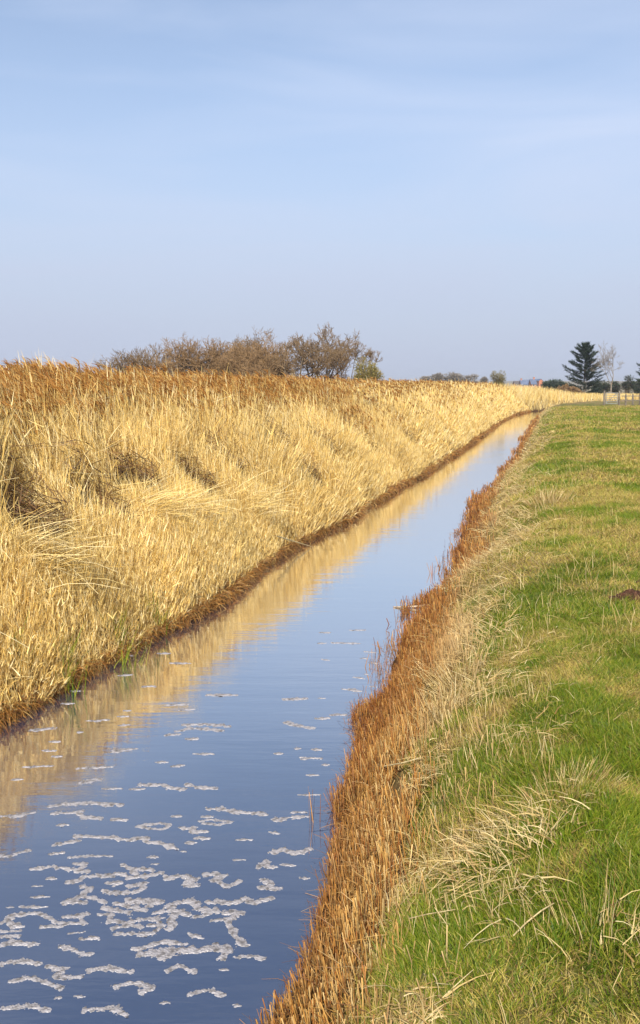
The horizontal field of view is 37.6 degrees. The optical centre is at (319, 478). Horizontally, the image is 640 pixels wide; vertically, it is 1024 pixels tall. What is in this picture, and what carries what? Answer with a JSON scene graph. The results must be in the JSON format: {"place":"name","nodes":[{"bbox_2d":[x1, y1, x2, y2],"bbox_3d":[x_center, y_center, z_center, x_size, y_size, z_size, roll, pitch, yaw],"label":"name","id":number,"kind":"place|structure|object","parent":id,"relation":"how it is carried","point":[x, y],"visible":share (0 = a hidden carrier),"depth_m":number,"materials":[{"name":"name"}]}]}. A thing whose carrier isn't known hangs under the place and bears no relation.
{"place":"outdoors","nodes":[
{"label":"outdoors","id":0,"kind":"place"},
{"bbox_2d":[0,411,541,1023],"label":"water","id":1,"kind":"structure","parent":0,"point":[258,651],"depth_m":6.63,"materials":[{"name":"blue liquid"}]},
{"bbox_2d":[0,929,21,938],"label":"foam patch","id":2,"kind":"object","parent":1,"relation":"on","point":[10,936],"visible":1,"depth_m":4.62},
{"bbox_2d":[6,921,24,928],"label":"foam patch","id":3,"kind":"object","parent":1,"relation":"on","point":[11,924],"visible":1,"depth_m":4.70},
{"bbox_2d":[0,849,31,857],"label":"foam patch","id":4,"kind":"object","parent":1,"relation":"on","point":[16,853],"visible":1,"depth_m":5.41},
{"bbox_2d":[0,811,35,818],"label":"foam patch","id":5,"kind":"object","parent":1,"relation":"on","point":[17,815],"visible":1,"depth_m":5.90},
{"bbox_2d":[0,938,39,947],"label":"foam patch","id":6,"kind":"object","parent":1,"relation":"on","point":[12,942],"visible":1,"depth_m":4.55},
{"bbox_2d":[0,958,42,966],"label":"foam patch","id":7,"kind":"object","parent":1,"relation":"on","point":[23,961],"visible":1,"depth_m":4.40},
{"bbox_2d":[0,1002,51,1012],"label":"foam patch","id":8,"kind":"object","parent":1,"relation":"on","point":[34,1005],"visible":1,"depth_m":4.08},
{"bbox_2d":[18,905,47,908],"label":"foam patch","id":9,"kind":"object","parent":1,"relation":"on","point":[31,906],"visible":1,"depth_m":4.87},
{"bbox_2d":[8,975,65,990],"bbox_3d":[-1.273,2.285,4.261,0.291,0.013,0.085,1,6,13],"label":"foam patch","id":10,"kind":"object","parent":1,"relation":"on","point":[35,978],"visible":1,"depth_m":4.26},
{"bbox_2d":[22,765,53,768],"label":"foam patch","id":11,"kind":"object","parent":1,"relation":"on","point":[33,766],"visible":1,"depth_m":6.66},
{"bbox_2d":[30,895,49,898],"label":"foam patch","id":12,"kind":"object","parent":1,"relation":"on","point":[39,896],"visible":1,"depth_m":4.97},
{"bbox_2d":[28,727,56,731],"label":"foam patch","id":13,"kind":"object","parent":1,"relation":"on","point":[41,729],"visible":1,"depth_m":7.37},
{"bbox_2d":[0,911,90,928],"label":"foam patch","id":14,"kind":"object","parent":1,"relation":"on","point":[12,916],"visible":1,"depth_m":4.77,"materials":[{"name":"liquid"}]},
{"bbox_2d":[48,851,64,854],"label":"foam patch","id":15,"kind":"object","parent":1,"relation":"on","point":[57,853],"visible":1,"depth_m":5.42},
{"bbox_2d":[29,861,90,873],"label":"foam patch","id":16,"kind":"object","parent":1,"relation":"on","point":[83,864],"visible":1,"depth_m":5.25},
{"bbox_2d":[44,964,84,980],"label":"foam patch","id":17,"kind":"object","parent":1,"relation":"on","point":[58,974],"visible":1,"depth_m":4.31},
{"bbox_2d":[51,839,81,846],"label":"foam patch","id":18,"kind":"object","parent":1,"relation":"on","point":[65,842],"visible":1,"depth_m":5.55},
{"bbox_2d":[58,944,94,957],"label":"foam patch","id":19,"kind":"object","parent":1,"relation":"on","point":[63,947],"visible":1,"depth_m":4.49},
{"bbox_2d":[50,809,103,819],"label":"foam patch","id":20,"kind":"object","parent":1,"relation":"on","point":[80,814],"visible":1,"depth_m":5.92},
{"bbox_2d":[60,884,107,905],"bbox_3d":[-1.235,2.210,4.995,0.252,0.015,0.223,0,6,0],"label":"foam patch","id":21,"kind":"object","parent":1,"relation":"on","point":[83,894],"visible":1,"depth_m":4.95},
{"bbox_2d":[47,800,124,807],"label":"foam patch","id":22,"kind":"object","parent":1,"relation":"on","point":[107,804],"visible":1,"depth_m":6.05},
{"bbox_2d":[6,591,170,696],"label":"green shoots","id":23,"kind":"object","parent":1,"relation":"on","point":[126,657],"visible":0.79,"depth_m":8.92,"materials":[{"name":"green plant"}]},
{"bbox_2d":[78,935,99,940],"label":"foam patch","id":24,"kind":"object","parent":1,"relation":"on","point":[91,937],"visible":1,"depth_m":4.59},
{"bbox_2d":[76,778,102,784],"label":"foam patch","id":25,"kind":"object","parent":1,"relation":"on","point":[87,781],"visible":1,"depth_m":6.41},
{"bbox_2d":[67,854,112,858],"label":"foam patch","id":26,"kind":"object","parent":1,"relation":"on","point":[84,856],"visible":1,"depth_m":5.39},
{"bbox_2d":[76,766,113,768],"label":"foam patch","id":27,"kind":"object","parent":1,"relation":"on","point":[93,767],"visible":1,"depth_m":6.64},
{"bbox_2d":[81,1004,129,1017],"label":"foam patch","id":28,"kind":"object","parent":1,"relation":"on","point":[114,1009],"visible":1,"depth_m":4.07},
{"bbox_2d":[85,964,134,973],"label":"foam patch","id":29,"kind":"object","parent":1,"relation":"on","point":[112,968],"visible":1,"depth_m":4.35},
{"bbox_2d":[73,834,149,841],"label":"foam patch","id":30,"kind":"object","parent":1,"relation":"on","point":[111,837],"visible":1,"depth_m":5.61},
{"bbox_2d":[104,880,123,886],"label":"foam patch","id":31,"kind":"object","parent":1,"relation":"on","point":[115,883],"visible":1,"depth_m":5.10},
{"bbox_2d":[65,863,164,883],"bbox_3d":[-1.132,2.188,5.217,0.544,0.015,0.200,-1,6,-7],"label":"foam patch","id":32,"kind":"object","parent":1,"relation":"on","point":[136,873],"visible":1,"depth_m":5.19,"materials":[{"name":"liquid"}]},
{"bbox_2d":[110,818,128,821],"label":"foam patch","id":33,"kind":"object","parent":1,"relation":"on","point":[117,819],"visible":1,"depth_m":5.84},
{"bbox_2d":[111,748,137,752],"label":"foam patch","id":34,"kind":"object","parent":1,"relation":"on","point":[119,750],"visible":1,"depth_m":6.94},
{"bbox_2d":[101,881,149,895],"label":"foam patch","id":35,"kind":"object","parent":1,"relation":"on","point":[142,886],"visible":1,"depth_m":5.02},
{"bbox_2d":[97,905,166,936],"bbox_3d":[-0.973,2.238,4.728,0.409,0.014,0.239,2,6,18],"label":"foam patch","id":36,"kind":"object","parent":1,"relation":"on","point":[131,922],"visible":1,"depth_m":4.73,"materials":[{"name":"liquid"}]},
{"bbox_2d":[110,981,155,995],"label":"foam patch","id":37,"kind":"object","parent":1,"relation":"on","point":[147,987],"visible":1,"depth_m":4.23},
{"bbox_2d":[112,897,164,911],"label":"foam patch","id":38,"kind":"object","parent":1,"relation":"on","point":[129,902],"visible":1,"depth_m":4.90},
{"bbox_2d":[143,898,157,907],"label":"foam patch","id":39,"kind":"object","parent":1,"relation":"on","point":[151,904],"visible":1,"depth_m":4.91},
{"bbox_2d":[135,822,171,829],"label":"foam patch","id":40,"kind":"object","parent":1,"relation":"on","point":[144,825],"visible":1,"depth_m":5.76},
{"bbox_2d":[142,840,178,849],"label":"foam patch","id":41,"kind":"object","parent":1,"relation":"on","point":[167,846],"visible":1,"depth_m":5.54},
{"bbox_2d":[136,782,187,790],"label":"foam patch","id":42,"kind":"object","parent":1,"relation":"on","point":[140,784],"visible":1,"depth_m":6.33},
{"bbox_2d":[151,900,191,931],"bbox_3d":[-0.747,2.230,4.796,0.193,0.016,0.252,-4,7,-33],"label":"foam patch","id":43,"kind":"object","parent":1,"relation":"on","point":[172,923],"visible":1,"depth_m":4.81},
{"bbox_2d":[164,963,197,974],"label":"foam patch","id":44,"kind":"object","parent":1,"relation":"on","point":[176,966],"visible":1,"depth_m":4.35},
{"bbox_2d":[163,874,200,887],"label":"foam patch","id":45,"kind":"object","parent":1,"relation":"on","point":[190,881],"visible":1,"depth_m":5.14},
{"bbox_2d":[130,939,236,961],"bbox_3d":[-0.656,2.260,4.500,0.517,0.016,0.184,0,6,0],"label":"foam patch","id":46,"kind":"object","parent":1,"relation":"on","point":[163,954],"visible":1,"depth_m":4.50,"materials":[{"name":"liquid"}]},
{"bbox_2d":[178,826,208,833],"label":"foam patch","id":47,"kind":"object","parent":1,"relation":"on","point":[192,829],"visible":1,"depth_m":5.70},
{"bbox_2d":[187,932,203,938],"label":"foam patch","id":48,"kind":"object","parent":1,"relation":"on","point":[195,935],"visible":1,"depth_m":4.61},
{"bbox_2d":[183,783,217,789],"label":"foam patch","id":49,"kind":"object","parent":1,"relation":"on","point":[198,787],"visible":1,"depth_m":6.31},
{"bbox_2d":[182,897,221,918],"bbox_3d":[-0.618,2.222,4.879,0.173,0.015,0.223,-3,6,-25],"label":"foam patch","id":50,"kind":"object","parent":1,"relation":"on","point":[196,906],"visible":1,"depth_m":4.85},
{"bbox_2d":[193,836,210,840],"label":"foam patch","id":51,"kind":"object","parent":1,"relation":"on","point":[203,838],"visible":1,"depth_m":5.60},
{"bbox_2d":[174,723,231,731],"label":"foam patch","id":52,"kind":"object","parent":1,"relation":"on","point":[205,728],"visible":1,"depth_m":7.41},
{"bbox_2d":[187,987,226,997],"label":"foam patch","id":53,"kind":"object","parent":1,"relation":"on","point":[220,994],"visible":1,"depth_m":4.18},
{"bbox_2d":[197,818,233,825],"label":"foam patch","id":54,"kind":"object","parent":1,"relation":"on","point":[215,824],"visible":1,"depth_m":5.82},
{"bbox_2d":[205,693,237,696],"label":"foam patch","id":55,"kind":"object","parent":1,"relation":"on","point":[217,694],"visible":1,"depth_m":8.17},
{"bbox_2d":[202,871,242,887],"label":"foam patch","id":56,"kind":"object","parent":1,"relation":"on","point":[218,877],"visible":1,"depth_m":5.14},
{"bbox_2d":[212,898,243,905],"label":"foam patch","id":57,"kind":"object","parent":1,"relation":"on","point":[225,902],"visible":1,"depth_m":4.91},
{"bbox_2d":[221,909,250,946],"bbox_3d":[-0.422,2.241,4.686,0.132,0.016,0.346,-1,6,-9],"label":"foam patch","id":58,"kind":"object","parent":1,"relation":"on","point":[233,931],"visible":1,"depth_m":4.71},
{"bbox_2d":[205,806,267,815],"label":"foam patch","id":59,"kind":"object","parent":1,"relation":"on","point":[238,812],"visible":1,"depth_m":5.95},
{"bbox_2d":[233,954,266,960],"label":"foam patch","id":60,"kind":"object","parent":1,"relation":"on","point":[257,957],"visible":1,"depth_m":4.44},
{"bbox_2d":[240,896,274,904],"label":"foam patch","id":61,"kind":"object","parent":1,"relation":"on","point":[248,900],"visible":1,"depth_m":4.93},
{"bbox_2d":[256,859,277,869],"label":"foam patch","id":62,"kind":"object","parent":1,"relation":"on","point":[265,863],"visible":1,"depth_m":5.29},
{"bbox_2d":[257,878,282,890],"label":"foam patch","id":63,"kind":"object","parent":1,"relation":"on","point":[270,884],"visible":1,"depth_m":5.07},
{"bbox_2d":[271,811,308,822],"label":"foam patch","id":64,"kind":"object","parent":1,"relation":"on","point":[277,819],"visible":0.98,"depth_m":5.87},
{"bbox_2d":[268,847,313,855],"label":"foam patch","id":65,"kind":"object","parent":1,"relation":"on","point":[290,852],"visible":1,"depth_m":5.44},
{"bbox_2d":[282,721,315,729],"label":"foam patch","id":66,"kind":"object","parent":1,"relation":"on","point":[289,723],"visible":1,"depth_m":7.45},
{"bbox_2d":[331,642,360,643],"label":"foam patch","id":67,"kind":"object","parent":1,"relation":"on","point":[344,643],"visible":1,"depth_m":9.81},
{"bbox_2d":[0,0,639,380],"label":"sky","id":68,"kind":"structure","parent":0,"point":[451,185],"materials":[{"name":"blue"}]},
{"bbox_2d":[1,381,639,1023],"bbox_3d":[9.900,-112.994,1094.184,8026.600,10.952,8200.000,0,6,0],"label":"ground","id":69,"kind":"structure","parent":0,"point":[401,771],"depth_m":4.68,"materials":[{"name":"plant"}]},
{"bbox_2d":[89,348,147,376],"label":"bare shrub","id":70,"kind":"object","parent":69,"relation":"on","point":[119,366],"visible":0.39,"depth_m":73.30,"materials":[{"name":"brown plant"}]},
{"bbox_2d":[120,344,189,373],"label":"bare shrub","id":71,"kind":"object","parent":69,"relation":"on","point":[146,360],"visible":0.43,"depth_m":73.22,"materials":[{"name":"brown plant"}]},
{"bbox_2d":[146,333,235,376],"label":"bare shrub","id":72,"kind":"object","parent":69,"relation":"on","point":[184,362],"visible":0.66,"depth_m":70.65,"materials":[{"name":"brown plant"}]},
{"bbox_2d":[186,337,268,376],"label":"bare shrub","id":73,"kind":"object","parent":69,"relation":"on","point":[220,352],"visible":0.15,"depth_m":71.37,"materials":[{"name":"brown plant"}]},
{"bbox_2d":[214,330,310,377],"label":"bare shrub","id":74,"kind":"object","parent":69,"relation":"on","point":[250,363],"visible":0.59,"depth_m":68.95,"materials":[{"name":"brown plant"}]},
{"bbox_2d":[226,328,298,365],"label":"bare shrub","id":75,"kind":"object","parent":69,"relation":"on","point":[242,341],"visible":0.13,"depth_m":74.09,"materials":[{"name":"brown plant"}]},
{"bbox_2d":[0,405,531,734],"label":"reed roots","id":76,"kind":"object","parent":69,"relation":"on","point":[390,489],"visible":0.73,"depth_m":11.14,"materials":[{"name":"plant"}]},
{"bbox_2d":[256,322,359,379],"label":"bare shrub","id":77,"kind":"object","parent":69,"relation":"on","point":[311,354],"visible":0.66,"depth_m":66.42,"materials":[{"name":"brown plant"}]},
{"bbox_2d":[279,327,356,379],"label":"bare shrub","id":78,"kind":"object","parent":69,"relation":"on","point":[308,361],"visible":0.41,"depth_m":68.83,"materials":[{"name":"brown plant"}]},
{"bbox_2d":[0,350,639,721],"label":"reed bed","id":79,"kind":"object","parent":69,"relation":"on","point":[140,482],"visible":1,"depth_m":13.15,"materials":[{"name":"plant"}]},
{"bbox_2d":[322,339,382,379],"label":"bare shrub","id":80,"kind":"object","parent":69,"relation":"on","point":[370,353],"visible":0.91,"depth_m":65.13,"materials":[{"name":"brown plant"}]},
{"bbox_2d":[353,357,383,380],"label":"leafy bush","id":81,"kind":"object","parent":69,"relation":"on","point":[369,370],"visible":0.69,"depth_m":57.45,"materials":[{"name":"green plant"}]},
{"bbox_2d":[243,410,543,1023],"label":"reed stubble","id":82,"kind":"object","parent":69,"relation":"on","point":[372,754],"visible":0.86,"depth_m":5.33,"materials":[{"name":"plant"}]},
{"bbox_2d":[384,757,421,766],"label":"fallen stalk","id":83,"kind":"object","parent":82,"relation":"on","point":[401,762],"visible":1,"depth_m":5.53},
{"bbox_2d":[420,376,433,380],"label":"tree","id":84,"kind":"object","parent":69,"relation":"on","point":[428,378],"visible":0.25,"depth_m":297.51,"materials":[{"name":"brown plant"}]},
{"bbox_2d":[431,372,445,380],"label":"tree","id":85,"kind":"object","parent":69,"relation":"on","point":[439,376],"visible":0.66,"depth_m":296.67,"materials":[{"name":"brown plant"}]},
{"bbox_2d":[408,675,478,731],"bbox_3d":[0.772,1.460,6.050,0.519,0.407,0.562,0,6,0],"label":"grass tuft","id":86,"kind":"object","parent":69,"relation":"on","point":[431,718],"visible":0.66,"depth_m":6.08,"materials":[{"name":"plant"}]},
{"bbox_2d":[443,371,458,381],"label":"tree","id":87,"kind":"object","parent":69,"relation":"on","point":[452,375],"visible":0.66,"depth_m":297.06,"materials":[{"name":"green plant"}]},
{"bbox_2d":[420,636,490,699],"bbox_3d":[0.942,1.337,6.598,0.538,0.478,0.537,0,6,0],"label":"grass tuft","id":88,"kind":"object","parent":69,"relation":"on","point":[468,672],"visible":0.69,"depth_m":6.59,"materials":[{"name":"plant"}]},
{"bbox_2d":[453,372,467,381],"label":"tree","id":89,"kind":"object","parent":69,"relation":"on","point":[461,377],"visible":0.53,"depth_m":297.46,"materials":[{"name":"brown plant"}]},
{"bbox_2d":[464,372,478,383],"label":"tree","id":90,"kind":"object","parent":69,"relation":"on","point":[470,379],"visible":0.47,"depth_m":298.20,"materials":[{"name":"brown plant"}]},
{"bbox_2d":[318,402,639,1023],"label":"straw litter","id":91,"kind":"object","parent":69,"relation":"on","point":[502,540],"visible":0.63,"depth_m":4.90,"materials":[{"name":"plant"}]},
{"bbox_2d":[409,909,453,918],"bbox_3d":[0.417,1.683,3.620,0.038,0.180,0.280,-4,7,-32],"label":"fallen stalk","id":92,"kind":"object","parent":91,"relation":"on","point":[431,913],"visible":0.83,"depth_m":3.58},
{"bbox_2d":[449,535,514,579],"bbox_3d":[1.892,0.968,11.095,0.833,0.635,0.766,-3,6,-26],"label":"grass tuft","id":93,"kind":"object","parent":69,"relation":"on","point":[472,561],"visible":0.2,"depth_m":11.10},
{"bbox_2d":[479,376,488,384],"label":"tree","id":94,"kind":"object","parent":69,"relation":"on","point":[484,379],"visible":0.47,"depth_m":297.78,"materials":[{"name":"brown plant"}]},
{"bbox_2d":[489,370,505,386],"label":"tree","id":95,"kind":"object","parent":69,"relation":"on","point":[498,380],"visible":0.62,"depth_m":100.22,"materials":[{"name":"green plant"}]},
{"bbox_2d":[476,881,551,920],"bbox_3d":[0.700,1.520,3.378,0.282,0.135,0.299,0,6,0],"label":"grass tuft","id":96,"kind":"object","parent":69,"relation":"on","point":[506,901],"visible":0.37,"depth_m":3.38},
{"bbox_2d":[519,378,528,387],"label":"farmhouse","id":97,"kind":"object","parent":69,"relation":"on","point":[523,382],"visible":0.77,"depth_m":487.85,"materials":[{"name":"brick"}]},
{"bbox_2d":[528,377,536,387],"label":"farmhouse","id":98,"kind":"object","parent":69,"relation":"on","point":[533,382],"visible":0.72,"depth_m":475.82,"materials":[{"name":"brick"}]},
{"bbox_2d":[513,903,553,935],"bbox_3d":[0.718,1.464,3.107,0.150,0.108,0.054,-2,6,-15],"label":"fallen stalk","id":99,"kind":"object","parent":69,"relation":"on","point":[523,925],"visible":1,"depth_m":3.09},
{"bbox_2d":[536,379,542,387],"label":"gable house","id":100,"kind":"structure","parent":69,"relation":"on","point":[539,381],"depth_m":470.73,"materials":[{"name":"brick"}]},
{"bbox_2d":[521,487,574,507],"bbox_3d":[3.403,0.265,13.939,0.813,0.365,0.816,0,6,0],"label":"grass tuft","id":101,"kind":"object","parent":69,"relation":"on","point":[550,499],"visible":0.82,"depth_m":13.86,"materials":[{"name":"plant"}]},
{"bbox_2d":[540,379,555,391],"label":"evergreen bush","id":102,"kind":"object","parent":69,"relation":"on","point":[544,384],"visible":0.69,"depth_m":188.73,"materials":[{"name":"green plant"}]},
{"bbox_2d":[547,379,562,389],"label":"evergreen bush","id":103,"kind":"object","parent":69,"relation":"on","point":[554,383],"visible":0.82,"depth_m":188.10,"materials":[{"name":"green plant"}]},
{"bbox_2d":[557,384,579,396],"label":"bramble bush","id":104,"kind":"object","parent":69,"relation":"on","point":[565,388],"visible":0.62,"depth_m":107.22,"materials":[{"name":"brown plant"}]},
{"bbox_2d":[511,749,626,811],"bbox_3d":[1.139,1.377,4.221,0.495,0.228,0.510,4,7,36],"label":"grass tuft","id":105,"kind":"object","parent":69,"relation":"on","point":[578,774],"visible":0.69,"depth_m":4.25,"materials":[{"name":"plant"}]},
{"bbox_2d":[528,861,639,965],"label":"grass tuft","id":106,"kind":"object","parent":69,"relation":"on","point":[611,919],"visible":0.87,"depth_m":3.03,"materials":[{"name":"plant"}]},
{"bbox_2d":[562,341,607,393],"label":"conifer","id":107,"kind":"object","parent":69,"relation":"on","point":[586,349],"visible":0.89,"depth_m":126.72,"materials":[{"name":"green plant"}]},
{"bbox_2d":[599,381,613,393],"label":"hedge bush","id":108,"kind":"object","parent":69,"relation":"on","point":[606,387],"visible":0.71,"depth_m":139.08,"materials":[{"name":"green plant"}]},
{"bbox_2d":[590,344,623,392],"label":"bare tree","id":109,"kind":"object","parent":69,"relation":"on","point":[602,361],"visible":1,"depth_m":117.64,"materials":[{"name":"grey plant"}]},
{"bbox_2d":[603,391,619,404],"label":"field gate","id":110,"kind":"structure","parent":69,"relation":"on","point":[617,399],"depth_m":73.76,"materials":[{"name":"grey wood"}]},
{"bbox_2d":[609,381,622,395],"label":"hedge bush","id":111,"kind":"object","parent":69,"relation":"on","point":[616,388],"visible":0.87,"depth_m":139.29,"materials":[{"name":"green plant"}]},
{"bbox_2d":[608,589,639,602],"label":"molehill","id":112,"kind":"object","parent":69,"relation":"on","point":[633,593],"visible":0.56,"depth_m":7.63,"materials":[{"name":"brown soil"}]},
{"bbox_2d":[621,374,635,393],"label":"hedge bush","id":113,"kind":"object","parent":69,"relation":"on","point":[628,384],"visible":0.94,"depth_m":138.94,"materials":[{"name":"green plant"}]},
{"bbox_2d":[621,394,639,404],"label":"rail fence","id":114,"kind":"object","parent":69,"relation":"on","point":[626,400],"visible":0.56,"depth_m":73.94,"materials":[{"name":"grey wood"}]},
{"bbox_2d":[630,382,639,393],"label":"hedge bush","id":115,"kind":"object","parent":69,"relation":"on","point":[636,392],"visible":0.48,"depth_m":139.21,"materials":[{"name":"green plant"}]},
{"bbox_2d":[631,363,639,391],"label":"conifer","id":116,"kind":"object","parent":69,"relation":"on","point":[638,380],"visible":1,"depth_m":121.04,"materials":[{"name":"green plant"}]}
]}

